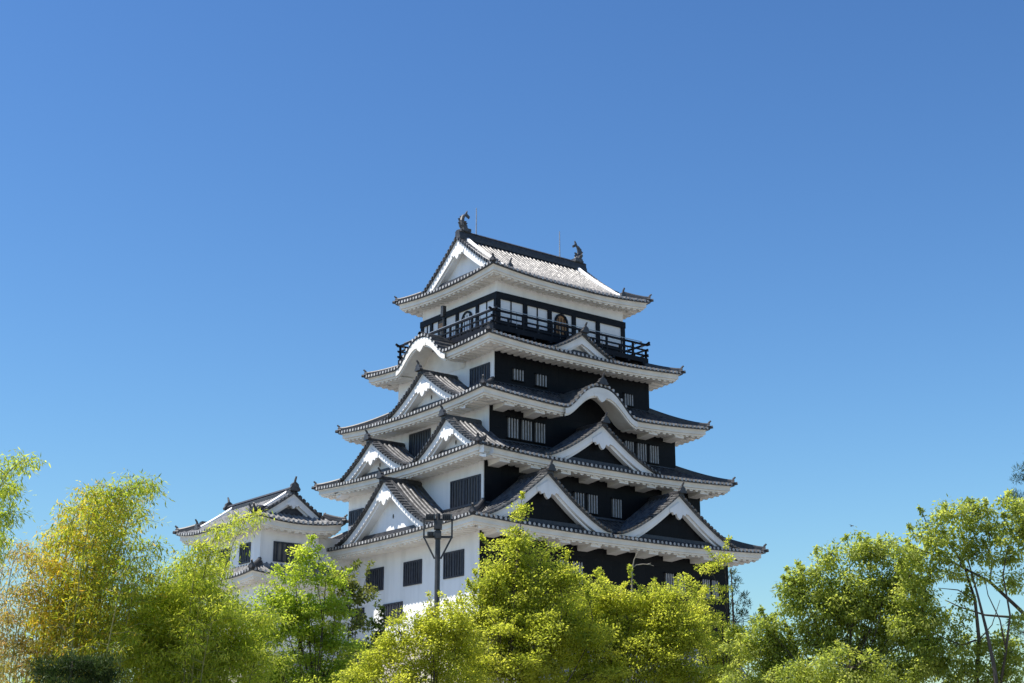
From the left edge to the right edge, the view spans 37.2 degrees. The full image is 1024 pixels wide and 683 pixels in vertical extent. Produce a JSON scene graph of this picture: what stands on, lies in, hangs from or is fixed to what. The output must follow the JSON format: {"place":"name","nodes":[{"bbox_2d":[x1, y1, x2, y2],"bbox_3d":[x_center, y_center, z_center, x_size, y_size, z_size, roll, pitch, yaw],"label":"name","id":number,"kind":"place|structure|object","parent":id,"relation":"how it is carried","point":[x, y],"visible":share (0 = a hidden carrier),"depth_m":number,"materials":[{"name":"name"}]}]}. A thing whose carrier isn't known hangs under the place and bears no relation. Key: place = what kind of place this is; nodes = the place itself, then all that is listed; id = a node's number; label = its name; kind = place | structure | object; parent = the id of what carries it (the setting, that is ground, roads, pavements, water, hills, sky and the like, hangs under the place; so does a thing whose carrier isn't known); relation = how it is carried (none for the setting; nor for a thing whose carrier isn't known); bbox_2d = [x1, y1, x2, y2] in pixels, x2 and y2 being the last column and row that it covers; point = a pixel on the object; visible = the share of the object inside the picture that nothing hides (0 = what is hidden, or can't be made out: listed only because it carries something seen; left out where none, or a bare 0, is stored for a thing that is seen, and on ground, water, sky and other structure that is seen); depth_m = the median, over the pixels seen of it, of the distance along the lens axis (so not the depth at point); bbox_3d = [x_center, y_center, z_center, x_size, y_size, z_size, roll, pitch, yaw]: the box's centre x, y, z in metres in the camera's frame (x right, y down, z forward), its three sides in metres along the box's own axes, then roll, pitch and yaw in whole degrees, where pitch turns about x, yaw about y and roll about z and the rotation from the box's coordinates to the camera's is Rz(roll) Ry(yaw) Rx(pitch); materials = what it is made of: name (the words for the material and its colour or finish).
{"place":"outdoors","nodes":[
{"label":"outdoors","id":0,"kind":"place"},
{"bbox_2d":[0,0,1023,682],"label":"sky","id":1,"kind":"structure","parent":0,"point":[214,214],"materials":[{"name":"blue"}]},
{"bbox_3d":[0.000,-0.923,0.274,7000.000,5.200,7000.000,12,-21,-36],"label":"ground","id":2,"kind":"structure","parent":0,"visible":0},
{"bbox_2d":[0,447,50,568],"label":"bamboo","id":3,"kind":"object","parent":2,"relation":"on","point":[13,487],"visible":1,"depth_m":27.71,"materials":[{"name":"green plant"}]},
{"bbox_2d":[0,533,69,682],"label":"bamboo","id":4,"kind":"object","parent":2,"relation":"on","point":[5,654],"visible":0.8,"depth_m":29.11,"materials":[{"name":"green plant"}]},
{"bbox_2d":[26,650,132,682],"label":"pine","id":5,"kind":"object","parent":2,"relation":"on","point":[106,673],"visible":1,"depth_m":25.95,"materials":[{"name":"green plant"}]},
{"bbox_2d":[0,469,181,682],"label":"bamboo","id":6,"kind":"object","parent":2,"relation":"on","point":[80,626],"visible":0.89,"depth_m":29.33,"materials":[{"name":"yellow plant"}]},
{"bbox_2d":[102,556,302,682],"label":"bamboo","id":7,"kind":"object","parent":2,"relation":"on","point":[218,650],"visible":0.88,"depth_m":30.84,"materials":[{"name":"green plant"}]},
{"bbox_2d":[167,506,274,682],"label":"bamboo","id":8,"kind":"object","parent":2,"relation":"on","point":[201,549],"visible":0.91,"depth_m":30.70,"materials":[{"name":"green plant"}]},
{"bbox_2d":[173,476,349,682],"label":"corner turret","id":9,"kind":"object","parent":2,"relation":"on","point":[297,517],"visible":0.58,"depth_m":84.69,"materials":[{"name":"white paint"}]},
{"bbox_2d":[225,534,367,682],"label":"maple tree","id":10,"kind":"object","parent":2,"relation":"on","point":[299,614],"visible":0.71,"depth_m":35.83,"materials":[{"name":"green plant"}]},
{"bbox_2d":[316,558,384,682],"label":"evergreen tree","id":11,"kind":"object","parent":2,"relation":"on","point":[359,596],"visible":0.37,"depth_m":39.93,"materials":[{"name":"green plant"}]},
{"bbox_2d":[347,602,397,682],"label":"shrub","id":12,"kind":"object","parent":2,"relation":"on","point":[380,624],"visible":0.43,"depth_m":37.96,"materials":[{"name":"green plant"}]},
{"bbox_2d":[320,590,497,682],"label":"leafy tree","id":13,"kind":"object","parent":2,"relation":"on","point":[461,629],"visible":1,"depth_m":32.84,"materials":[{"name":"green plant"}]},
{"bbox_2d":[423,513,452,676],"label":"floodlight mast","id":14,"kind":"object","parent":2,"relation":"on","point":[436,533],"visible":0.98,"depth_m":50.48,"materials":[{"name":"metal"}]},
{"bbox_2d":[423,491,645,682],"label":"leafy tree","id":15,"kind":"object","parent":2,"relation":"on","point":[525,661],"visible":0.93,"depth_m":34.70,"materials":[{"name":"green plant"}]},
{"bbox_2d":[311,208,768,682],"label":"castle keep","id":16,"kind":"structure","parent":2,"relation":"on","point":[513,373],"depth_m":85.69,"materials":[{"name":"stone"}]},
{"bbox_2d":[631,551,652,676],"bbox_3d":[2.996,8.707,36.397,0.478,7.282,1.050,9,-19,-27],"label":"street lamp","id":17,"kind":"object","parent":2,"relation":"on","point":[632,577],"visible":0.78,"depth_m":36.99,"materials":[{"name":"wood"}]},
{"bbox_2d":[542,564,746,682],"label":"leafy tree","id":18,"kind":"object","parent":2,"relation":"on","point":[666,641],"visible":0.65,"depth_m":35.73,"materials":[{"name":"green plant"}]},
{"bbox_2d":[675,534,767,682],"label":"leafy tree","id":19,"kind":"object","parent":2,"relation":"on","point":[718,659],"visible":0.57,"depth_m":37.91,"materials":[{"name":"green plant"}]},
{"bbox_2d":[728,568,766,652],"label":"pine","id":20,"kind":"object","parent":2,"relation":"on","point":[743,594],"visible":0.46,"depth_m":97.91,"materials":[{"name":"green plant"}]},
{"bbox_2d":[717,526,952,682],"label":"camphor tree","id":21,"kind":"object","parent":2,"relation":"on","point":[851,605],"visible":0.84,"depth_m":33.73,"materials":[{"name":"green plant"}]},
{"bbox_2d":[883,488,1023,682],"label":"camphor tree","id":22,"kind":"object","parent":2,"relation":"on","point":[936,649],"visible":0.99,"depth_m":32.89,"materials":[{"name":"green plant"}]},
{"bbox_2d":[999,461,1023,639],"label":"pine","id":23,"kind":"object","parent":2,"relation":"on","point":[1017,495],"visible":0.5,"depth_m":37.98,"materials":[{"name":"green plant"}]}
]}

